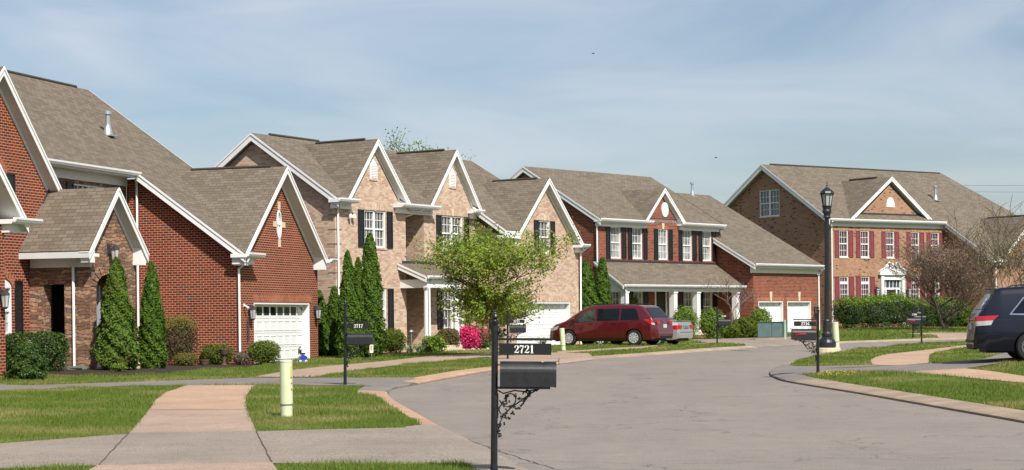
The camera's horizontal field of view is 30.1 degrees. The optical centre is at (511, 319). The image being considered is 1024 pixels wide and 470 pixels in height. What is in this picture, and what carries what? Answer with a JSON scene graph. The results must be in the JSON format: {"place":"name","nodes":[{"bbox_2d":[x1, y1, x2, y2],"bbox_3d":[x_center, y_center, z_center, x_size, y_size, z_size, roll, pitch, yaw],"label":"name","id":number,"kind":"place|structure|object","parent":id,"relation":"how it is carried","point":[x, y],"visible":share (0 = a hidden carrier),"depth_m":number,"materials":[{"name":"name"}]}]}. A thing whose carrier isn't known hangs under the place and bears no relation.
{"place":"outdoors","nodes":[
{"label":"outdoors","id":0,"kind":"place"},
{"bbox_2d":[89,462,276,469],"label":"pavement","id":1,"kind":"structure","parent":0,"point":[236,466],"depth_m":20.23,"materials":[{"name":"beige concrete"}]},
{"bbox_2d":[100,431,270,464],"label":"pavement","id":2,"kind":"structure","parent":0,"point":[189,447],"depth_m":22.96,"materials":[{"name":"concrete"}]},
{"bbox_2d":[99,372,1021,469],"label":"pavement joints","id":3,"kind":"object","parent":2,"relation":"on","point":[468,439],"visible":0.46,"depth_m":24.47,"materials":[{"name":"concrete"}]},
{"bbox_2d":[130,409,255,432],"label":"pavement","id":4,"kind":"structure","parent":0,"point":[177,420],"depth_m":28.99,"materials":[{"name":"pink concrete"}]},
{"bbox_2d":[150,385,252,408],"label":"pavement","id":5,"kind":"structure","parent":0,"point":[208,397],"depth_m":36.88,"materials":[{"name":"pink concrete"}]},
{"bbox_2d":[0,377,414,391],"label":"driveway","id":6,"kind":"structure","parent":0,"point":[374,382],"depth_m":45.02,"materials":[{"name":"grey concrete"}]},
{"bbox_2d":[405,362,559,383],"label":"kerb","id":7,"kind":"structure","parent":6,"relation":"on","point":[436,377],"depth_m":49.37,"materials":[{"name":"beige concrete"}]},
{"bbox_2d":[0,427,519,468],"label":"driveway","id":8,"kind":"structure","parent":0,"point":[404,444],"depth_m":23.08,"materials":[{"name":"concrete"}]},
{"bbox_2d":[357,391,438,425],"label":"kerb","id":9,"kind":"structure","parent":8,"relation":"on","point":[407,411],"depth_m":32.63,"materials":[{"name":"beige concrete"}]},
{"bbox_2d":[358,381,417,393],"bbox_3d":[-2.833,1.508,42.316,0.840,0.113,5.041,-1,0,5],"label":"apron","id":10,"kind":"object","parent":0,"point":[384,387],"visible":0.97,"depth_m":42.06,"materials":[{"name":"grey concrete"}]},
{"bbox_2d":[256,352,592,376],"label":"pavement","id":11,"kind":"structure","parent":0,"point":[553,356],"depth_m":62.81,"materials":[{"name":"pink concrete"}]},
{"bbox_2d":[405,425,527,469],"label":"apron","id":12,"kind":"object","parent":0,"point":[469,449],"visible":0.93,"depth_m":22.81,"materials":[{"name":"concrete"}]},
{"bbox_2d":[490,312,555,469],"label":"mailbox","id":13,"kind":"object","parent":12,"relation":"on","point":[536,376],"visible":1,"depth_m":19.13,"materials":[{"name":"black metal"}]},
{"bbox_2d":[0,326,1023,469],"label":"lawn ground","id":14,"kind":"structure","parent":0,"point":[368,422],"depth_m":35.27,"materials":[{"name":"plant"}]},
{"bbox_2d":[1,339,50,379],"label":"bush","id":15,"kind":"object","parent":14,"relation":"on","point":[26,359],"visible":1,"depth_m":48.32,"materials":[{"name":"green plant"}]},
{"bbox_2d":[7,361,278,374],"bbox_3d":[-12.366,1.463,64.089,9.710,0.154,26.610,-1,0,-15],"label":"flower bed","id":16,"kind":"object","parent":14,"relation":"on","point":[168,368],"visible":0.18,"depth_m":53.51,"materials":[{"name":"soil"}]},
{"bbox_2d":[5,331,70,370],"bbox_3d":[-13.192,0.875,52.599,1.870,1.156,1.125,-1,0,0],"label":"hedge","id":17,"kind":"object","parent":16,"relation":"on","point":[50,351],"visible":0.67,"depth_m":52.29,"materials":[{"name":"green plant"}]},
{"bbox_2d":[89,257,139,369],"bbox_3d":[-11.152,-0.164,53.639,1.440,3.260,1.387,-1,0,0],"label":"arborvitae","id":18,"kind":"object","parent":16,"relation":"on","point":[115,339],"visible":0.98,"depth_m":53.30,"materials":[{"name":"plant"}]},
{"bbox_2d":[137,261,168,368],"bbox_3d":[-10.519,-0.128,55.624,1.052,3.204,1.044,-1,0,0],"label":"arborvitae","id":19,"kind":"object","parent":16,"relation":"on","point":[151,336],"visible":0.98,"depth_m":55.37,"materials":[{"name":"green plant"}]},
{"bbox_2d":[164,314,199,365],"bbox_3d":[-10.955,0.654,62.594,1.365,1.759,1.100,-1,0,0],"label":"burning bush","id":20,"kind":"object","parent":16,"relation":"on","point":[180,334],"visible":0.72,"depth_m":62.30,"materials":[{"name":"brown plant"}]},
{"bbox_2d":[172,352,198,365],"bbox_3d":[-10.548,1.264,61.400,0.908,0.493,0.795,-1,0,0],"label":"shrub","id":21,"kind":"object","parent":16,"relation":"on","point":[186,359],"visible":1,"depth_m":61.22,"materials":[{"name":"plant"}]},
{"bbox_2d":[200,343,233,364],"bbox_3d":[-9.819,1.140,63.906,1.344,0.777,1.008,-1,0,0],"label":"boxwood","id":22,"kind":"object","parent":16,"relation":"on","point":[212,354],"visible":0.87,"depth_m":63.62,"materials":[{"name":"green plant"}]},
{"bbox_2d":[233,351,249,364],"bbox_3d":[-8.942,1.278,62.904,0.619,0.486,0.574,-1,0,0],"label":"twiggy shrub","id":23,"kind":"object","parent":16,"relation":"on","point":[241,358],"visible":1,"depth_m":62.75,"materials":[{"name":"plant"}]},
{"bbox_2d":[246,339,280,364],"bbox_3d":[-8.238,1.076,63.195,1.182,0.872,1.142,-1,0,0],"label":"boxwood","id":24,"kind":"object","parent":16,"relation":"on","point":[261,354],"visible":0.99,"depth_m":62.92,"materials":[{"name":"green plant"}]},
{"bbox_2d":[0,66,337,376],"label":"red brick house","id":25,"kind":"structure","parent":14,"relation":"on","point":[237,256],"depth_m":63.95,"materials":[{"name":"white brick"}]},
{"bbox_2d":[5,288,11,334],"bbox_3d":[-14.432,-0.252,53.225,0.140,1.346,1.416,-1,0,17],"label":"window","id":26,"kind":"structure","parent":25,"relation":"in","point":[8,312],"depth_m":53.84,"materials":[{"name":"glass"}]},
{"bbox_2d":[52,285,64,354],"bbox_3d":[-13.480,0.047,56.251,1.090,2.170,0.040,-1,0,17],"label":"open doorway","id":27,"kind":"structure","parent":25,"relation":"in","point":[58,309],"depth_m":56.21,"materials":[{"name":"black"}]},
{"bbox_2d":[96,285,100,348],"bbox_3d":[-12.519,0.060,55.958,0.900,2.120,0.086,-1,0,17],"label":"door","id":28,"kind":"structure","parent":25,"relation":"in","point":[98,286],"depth_m":55.82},
{"bbox_2d":[254,304,303,360],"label":"garage door","id":29,"kind":"structure","parent":25,"relation":"in","point":[282,324],"depth_m":67.70,"materials":[{"name":"white paint"}]},
{"bbox_2d":[276,210,281,238],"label":"window","id":30,"kind":"structure","parent":25,"relation":"in","point":[279,219],"depth_m":67.01,"materials":[{"name":"white paint"}]},
{"bbox_2d":[279,360,292,416],"bbox_3d":[-3.557,1.136,30.000,0.206,1.004,0.206,-1,0,0],"label":"utility marker","id":31,"kind":"object","parent":14,"relation":"on","point":[286,386],"visible":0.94,"depth_m":29.92,"materials":[{"name":"yellow plastic"}]},
{"bbox_2d":[318,290,330,355],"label":"arborvitae","id":32,"kind":"object","parent":14,"relation":"on","point":[323,338],"visible":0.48,"depth_m":71.66,"materials":[{"name":"green plant"}]},
{"bbox_2d":[327,286,339,355],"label":"arborvitae","id":33,"kind":"object","parent":14,"relation":"on","point":[333,311],"visible":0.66,"depth_m":71.89,"materials":[{"name":"green plant"}]},
{"bbox_2d":[334,249,360,357],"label":"arborvitae","id":34,"kind":"object","parent":14,"relation":"on","point":[347,287],"visible":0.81,"depth_m":69.02,"materials":[{"name":"green plant"}]},
{"bbox_2d":[343,300,372,384],"bbox_3d":[-3.448,0.566,42.800,0.691,2.020,0.220,0,0,0],"label":"mailbox","id":35,"kind":"object","parent":14,"relation":"on","point":[359,339],"visible":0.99,"depth_m":42.77,"materials":[{"name":"black metal"}]},
{"bbox_2d":[354,257,367,357],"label":"arborvitae","id":36,"kind":"object","parent":14,"relation":"on","point":[358,276],"visible":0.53,"depth_m":69.62,"materials":[{"name":"green plant"}]},
{"bbox_2d":[360,233,387,356],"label":"arborvitae","id":37,"kind":"object","parent":14,"relation":"on","point":[372,286],"visible":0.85,"depth_m":69.64,"materials":[{"name":"green plant"}]},
{"bbox_2d":[362,352,416,358],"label":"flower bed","id":38,"kind":"object","parent":14,"relation":"on","point":[385,353],"visible":0.1,"depth_m":73.78,"materials":[{"name":"soil"}]},
{"bbox_2d":[383,327,407,353],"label":"yew shrub","id":39,"kind":"object","parent":38,"relation":"on","point":[395,342],"visible":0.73,"depth_m":72.93,"materials":[{"name":"green plant"}]},
{"bbox_2d":[214,133,590,352],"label":"buff brick house","id":40,"kind":"structure","parent":14,"relation":"on","point":[354,192],"depth_m":77.96,"materials":[{"name":"beige brick"}]},
{"bbox_2d":[364,210,384,247],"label":"window","id":41,"kind":"structure","parent":40,"relation":"in","point":[374,221],"depth_m":75.12,"materials":[{"name":"glass"}]},
{"bbox_2d":[442,215,461,250],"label":"window","id":42,"kind":"structure","parent":40,"relation":"in","point":[446,220],"depth_m":79.86,"materials":[{"name":"glass"}]},
{"bbox_2d":[443,289,462,328],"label":"window","id":43,"kind":"structure","parent":40,"relation":"in","point":[446,323],"depth_m":79.67,"materials":[{"name":"glass"}]},
{"bbox_2d":[517,303,565,344],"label":"garage door","id":44,"kind":"structure","parent":40,"relation":"in","point":[535,329],"depth_m":84.37,"materials":[{"name":"white paint"}]},
{"bbox_2d":[539,220,548,253],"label":"window","id":45,"kind":"structure","parent":40,"relation":"in","point":[543,225],"depth_m":84.23,"materials":[{"name":"glass"}]},
{"bbox_2d":[381,127,475,159],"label":"tall tree","id":46,"kind":"object","parent":14,"relation":"on","point":[400,144],"visible":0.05,"depth_m":100.01,"materials":[{"name":"green plant"}]},
{"bbox_2d":[420,333,449,352],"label":"leafy plant","id":47,"kind":"object","parent":14,"relation":"on","point":[436,343],"visible":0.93,"depth_m":74.79,"materials":[{"name":"green plant"}]},
{"bbox_2d":[437,326,460,345],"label":"azalea","id":48,"kind":"object","parent":14,"relation":"on","point":[451,337],"visible":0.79,"depth_m":77.34,"materials":[{"name":"green plant"}]},
{"bbox_2d":[459,324,481,349],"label":"azalea","id":49,"kind":"object","parent":14,"relation":"on","point":[469,338],"visible":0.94,"depth_m":77.95,"materials":[{"name":"plant"}]},
{"bbox_2d":[476,330,489,348],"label":"azalea","id":50,"kind":"object","parent":14,"relation":"on","point":[483,337],"visible":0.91,"depth_m":78.44,"materials":[{"name":"plant"}]},
{"bbox_2d":[404,213,580,333],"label":"maple tree","id":51,"kind":"object","parent":14,"relation":"on","point":[483,259],"visible":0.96,"depth_m":67.72,"materials":[{"name":"green plant"}]},
{"bbox_2d":[506,308,525,358],"bbox_3d":[0.159,0.521,64.000,0.691,1.820,0.221,0,0,0],"label":"mailbox","id":52,"kind":"object","parent":14,"relation":"on","point":[519,329],"visible":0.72,"depth_m":63.97,"materials":[{"name":"black metal"}]},
{"bbox_2d":[559,328,565,350],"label":"utility marker","id":53,"kind":"object","parent":14,"relation":"on","point":[562,338],"visible":0.94,"depth_m":74.52,"materials":[{"name":"yellow plastic"}]},
{"bbox_2d":[579,259,598,341],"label":"arborvitae","id":54,"kind":"object","parent":14,"relation":"on","point":[590,298],"visible":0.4,"depth_m":95.10,"materials":[{"name":"green plant"}]},
{"bbox_2d":[595,257,611,303],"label":"arborvitae","id":55,"kind":"object","parent":14,"relation":"on","point":[603,291],"visible":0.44,"depth_m":96.19,"materials":[{"name":"green plant"}]},
{"bbox_2d":[550,303,672,345],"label":"minivan","id":56,"kind":"object","parent":14,"relation":"on","point":[632,324],"visible":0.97,"depth_m":79.22,"materials":[{"name":"red paint"}]},
{"bbox_2d":[595,317,692,343],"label":"sedan","id":57,"kind":"object","parent":14,"relation":"on","point":[682,330],"visible":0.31,"depth_m":82.92,"materials":[{"name":"silver metal"}]},
{"bbox_2d":[508,166,824,337],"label":"porch house","id":58,"kind":"structure","parent":14,"relation":"on","point":[654,242],"depth_m":103.71,"materials":[{"name":"red brick"}]},
{"bbox_2d":[611,227,620,258],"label":"window","id":59,"kind":"structure","parent":58,"relation":"in","point":[615,231],"depth_m":99.39,"materials":[{"name":"glass"}]},
{"bbox_2d":[632,228,641,258],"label":"window","id":60,"kind":"structure","parent":58,"relation":"in","point":[636,232],"depth_m":100.83,"materials":[{"name":"glass"}]},
{"bbox_2d":[658,229,667,259],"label":"window","id":61,"kind":"structure","parent":58,"relation":"in","point":[662,233],"depth_m":102.62,"materials":[{"name":"glass"}]},
{"bbox_2d":[683,230,691,260],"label":"window","id":62,"kind":"structure","parent":58,"relation":"in","point":[687,255],"depth_m":104.37,"materials":[{"name":"glass"}]},
{"bbox_2d":[684,292,692,311],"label":"window","id":63,"kind":"structure","parent":58,"relation":"in","point":[688,296],"depth_m":104.39,"materials":[{"name":"glass"}]},
{"bbox_2d":[703,231,710,260],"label":"window","id":64,"kind":"structure","parent":58,"relation":"in","point":[706,235],"depth_m":105.85,"materials":[{"name":"glass"}]},
{"bbox_2d":[703,292,711,310],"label":"window","id":65,"kind":"structure","parent":58,"relation":"in","point":[707,296],"depth_m":105.88,"materials":[{"name":"glass"}]},
{"bbox_2d":[759,302,778,321],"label":"garage door","id":66,"kind":"structure","parent":58,"relation":"in","point":[773,307],"depth_m":106.76,"materials":[{"name":"white paint"}]},
{"bbox_2d":[788,302,806,331],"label":"garage door","id":67,"kind":"structure","parent":58,"relation":"in","point":[796,310],"depth_m":108.68,"materials":[{"name":"white paint"}]},
{"bbox_2d":[671,306,699,338],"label":"round shrub","id":68,"kind":"object","parent":14,"relation":"on","point":[683,314],"visible":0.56,"depth_m":96.30,"materials":[{"name":"green plant"}]},
{"bbox_2d":[716,307,730,342],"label":"mailbox","id":69,"kind":"object","parent":14,"relation":"on","point":[725,322],"visible":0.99,"depth_m":87.27,"materials":[{"name":"black metal"}]},
{"bbox_2d":[698,277,762,336],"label":"crape myrtle","id":70,"kind":"object","parent":14,"relation":"on","point":[739,298],"visible":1,"depth_m":98.91,"materials":[{"name":"grey plant"}]},
{"bbox_2d":[749,306,772,324],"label":"round shrub","id":71,"kind":"object","parent":14,"relation":"on","point":[758,315],"visible":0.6,"depth_m":100.14,"materials":[{"name":"green plant"}]},
{"bbox_2d":[756,320,789,338],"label":"transformer box","id":72,"kind":"object","parent":14,"relation":"on","point":[772,330],"visible":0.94,"depth_m":94.86,"materials":[{"name":"green paint"}]},
{"bbox_2d":[758,323,781,336],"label":"door","id":73,"kind":"structure","parent":72,"relation":"in","point":[764,329],"depth_m":94.88,"materials":[{"name":"metal"}]},
{"bbox_2d":[831,294,868,328],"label":"hedge shrub","id":74,"kind":"object","parent":14,"relation":"on","point":[849,312],"visible":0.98,"depth_m":114.79,"materials":[{"name":"green plant"}]},
{"bbox_2d":[724,163,1023,327],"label":"tan brick house","id":75,"kind":"structure","parent":14,"relation":"on","point":[870,208],"depth_m":121.67,"materials":[{"name":"brown brick"}]},
{"bbox_2d":[760,189,779,216],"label":"window","id":76,"kind":"structure","parent":75,"relation":"in","point":[769,199],"depth_m":122.49,"materials":[{"name":"glass"}]},
{"bbox_2d":[839,230,847,256],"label":"window","id":77,"kind":"structure","parent":75,"relation":"in","point":[843,234],"depth_m":118.81,"materials":[{"name":"glass"}]},
{"bbox_2d":[840,276,847,299],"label":"window","id":78,"kind":"structure","parent":75,"relation":"in","point":[843,280],"depth_m":118.78,"materials":[{"name":"glass"}]},
{"bbox_2d":[861,231,868,257],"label":"window","id":79,"kind":"structure","parent":75,"relation":"in","point":[864,234],"depth_m":119.89,"materials":[{"name":"glass"}]},
{"bbox_2d":[861,277,868,300],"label":"window","id":80,"kind":"structure","parent":75,"relation":"in","point":[864,280],"depth_m":119.86,"materials":[{"name":"glass"}]},
{"bbox_2d":[886,231,893,257],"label":"window","id":81,"kind":"structure","parent":75,"relation":"in","point":[889,235],"depth_m":121.22,"materials":[{"name":"glass"}]},
{"bbox_2d":[911,232,918,254],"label":"window","id":82,"kind":"structure","parent":75,"relation":"in","point":[915,236],"depth_m":122.58,"materials":[{"name":"glass"}]},
{"bbox_2d":[859,292,895,327],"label":"hedge shrub","id":83,"kind":"object","parent":14,"relation":"on","point":[877,313],"visible":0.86,"depth_m":116.26,"materials":[{"name":"green plant"}]},
{"bbox_2d":[877,291,915,327],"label":"hedge shrub","id":84,"kind":"object","parent":14,"relation":"on","point":[901,310],"visible":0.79,"depth_m":117.49,"materials":[{"name":"green plant"}]},
{"bbox_2d":[912,304,925,337],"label":"mailbox","id":85,"kind":"object","parent":14,"relation":"on","point":[923,316],"visible":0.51,"depth_m":94.48,"materials":[{"name":"black metal"}]},
{"bbox_2d":[901,297,936,326],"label":"hedge shrub","id":86,"kind":"object","parent":14,"relation":"on","point":[928,314],"visible":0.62,"depth_m":118.61,"materials":[{"name":"green plant"}]},
{"bbox_2d":[926,294,964,326],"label":"hedge shrub","id":87,"kind":"object","parent":14,"relation":"on","point":[946,319],"visible":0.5,"depth_m":120.79,"materials":[{"name":"green plant"}]},
{"bbox_2d":[872,234,1021,328],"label":"redbud tree","id":88,"kind":"object","parent":14,"relation":"on","point":[931,266],"visible":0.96,"depth_m":108.70,"materials":[{"name":"brown plant"}]},
{"bbox_2d":[950,300,972,326],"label":"hedge shrub","id":89,"kind":"object","parent":14,"relation":"on","point":[963,321],"visible":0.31,"depth_m":121.92,"materials":[{"name":"green plant"}]},
{"bbox_2d":[943,198,1023,287],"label":"young tree","id":90,"kind":"object","parent":14,"relation":"on","point":[1006,257],"visible":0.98,"depth_m":104.27,"materials":[{"name":"brown plant"}]},
{"bbox_2d":[0,0,1023,214],"label":"sky","id":91,"kind":"structure","parent":0,"point":[668,88],"materials":[{"name":"blue"}]},
{"bbox_2d":[563,353,656,360],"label":"apron","id":92,"kind":"object","parent":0,"point":[620,355],"visible":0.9,"depth_m":67.50,"materials":[{"name":"beige concrete"}]},
{"bbox_2d":[557,341,724,352],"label":"pavement","id":93,"kind":"structure","parent":0,"point":[616,348],"depth_m":75.20,"materials":[{"name":"beige concrete"}]},
{"bbox_2d":[388,340,1023,469],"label":"road","id":94,"kind":"structure","parent":0,"point":[737,409],"depth_m":28.72,"materials":[{"name":"grey asphalt"}]},
{"bbox_2d":[647,346,757,354],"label":"kerb","id":95,"kind":"structure","parent":94,"relation":"on","point":[699,350],"depth_m":74.49,"materials":[{"name":"concrete"}]},
{"bbox_2d":[813,183,840,351],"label":"street lamp","id":96,"kind":"object","parent":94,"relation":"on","point":[827,342],"visible":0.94,"depth_m":70.20,"materials":[{"name":"black metal"}]},
{"bbox_2d":[839,337,965,342],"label":"kerb","id":97,"kind":"structure","parent":94,"relation":"on","point":[889,340],"depth_m":91.00,"materials":[{"name":"concrete"}]},
{"bbox_2d":[794,379,1023,422],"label":"kerb","id":98,"kind":"structure","parent":94,"relation":"on","point":[1009,414],"depth_m":33.42,"materials":[{"name":"concrete"}]},
{"bbox_2d":[689,337,820,346],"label":"driveway","id":99,"kind":"structure","parent":0,"point":[750,341],"depth_m":91.10,"materials":[{"name":"concrete"}]},
{"bbox_2d":[698,307,726,338],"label":"round shrub","id":100,"kind":"object","parent":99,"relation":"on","point":[707,322],"visible":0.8,"depth_m":97.71,"materials":[{"name":"green plant"}]},
{"bbox_2d":[719,322,740,337],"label":"round shrub","id":101,"kind":"object","parent":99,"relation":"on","point":[733,329],"visible":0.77,"depth_m":98.38,"materials":[{"name":"green plant"}]},
{"bbox_2d":[734,315,756,337],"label":"round shrub","id":102,"kind":"object","parent":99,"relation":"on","point":[747,323],"visible":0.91,"depth_m":98.99,"materials":[{"name":"green plant"}]},
{"bbox_2d":[770,364,817,382],"bbox_3d":[7.009,1.349,48.635,0.939,0.133,12.851,-1,0,5],"label":"apron","id":103,"kind":"object","parent":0,"point":[781,371],"visible":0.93,"depth_m":44.86,"materials":[{"name":"grey concrete"}]},
{"bbox_2d":[770,353,1022,379],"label":"driveway","id":104,"kind":"structure","parent":0,"point":[796,370],"depth_m":45.31,"materials":[{"name":"grey concrete"}]},
{"bbox_2d":[965,284,1023,359],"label":"minivan","id":105,"kind":"object","parent":104,"relation":"on","point":[995,321],"visible":0.99,"depth_m":43.73,"materials":[{"name":"paint"}]},
{"bbox_2d":[791,343,1023,408],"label":"lawn ground","id":106,"kind":"structure","parent":0,"point":[926,377],"depth_m":41.08,"materials":[{"name":"plant"}]},
{"bbox_2d":[790,306,819,372],"bbox_3d":[6.961,0.521,45.196,0.691,1.700,0.229,0,0,0],"label":"mailbox","id":107,"kind":"object","parent":106,"relation":"on","point":[804,335],"visible":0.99,"depth_m":45.17,"materials":[{"name":"black metal"}]},
{"bbox_2d":[832,322,839,347],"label":"utility marker","id":108,"kind":"object","parent":106,"relation":"on","point":[835,329],"visible":0.86,"depth_m":71.80,"materials":[{"name":"yellow plastic"}]},
{"bbox_2d":[906,305,922,343],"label":"mailbox","id":109,"kind":"object","parent":106,"relation":"on","point":[911,321],"visible":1,"depth_m":80.17,"materials":[{"name":"black metal"}]},
{"bbox_2d":[870,345,965,364],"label":"pavement","id":110,"kind":"structure","parent":0,"point":[913,357],"depth_m":58.76,"materials":[{"name":"beige concrete"}]},
{"bbox_2d":[910,333,966,339],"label":"driveway","id":111,"kind":"structure","parent":0,"point":[947,335],"depth_m":97.87,"materials":[{"name":"beige concrete"}]},
{"bbox_2d":[909,368,1023,381],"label":"pavement","id":112,"kind":"structure","parent":0,"point":[976,373],"depth_m":41.36,"materials":[{"name":"beige concrete"}]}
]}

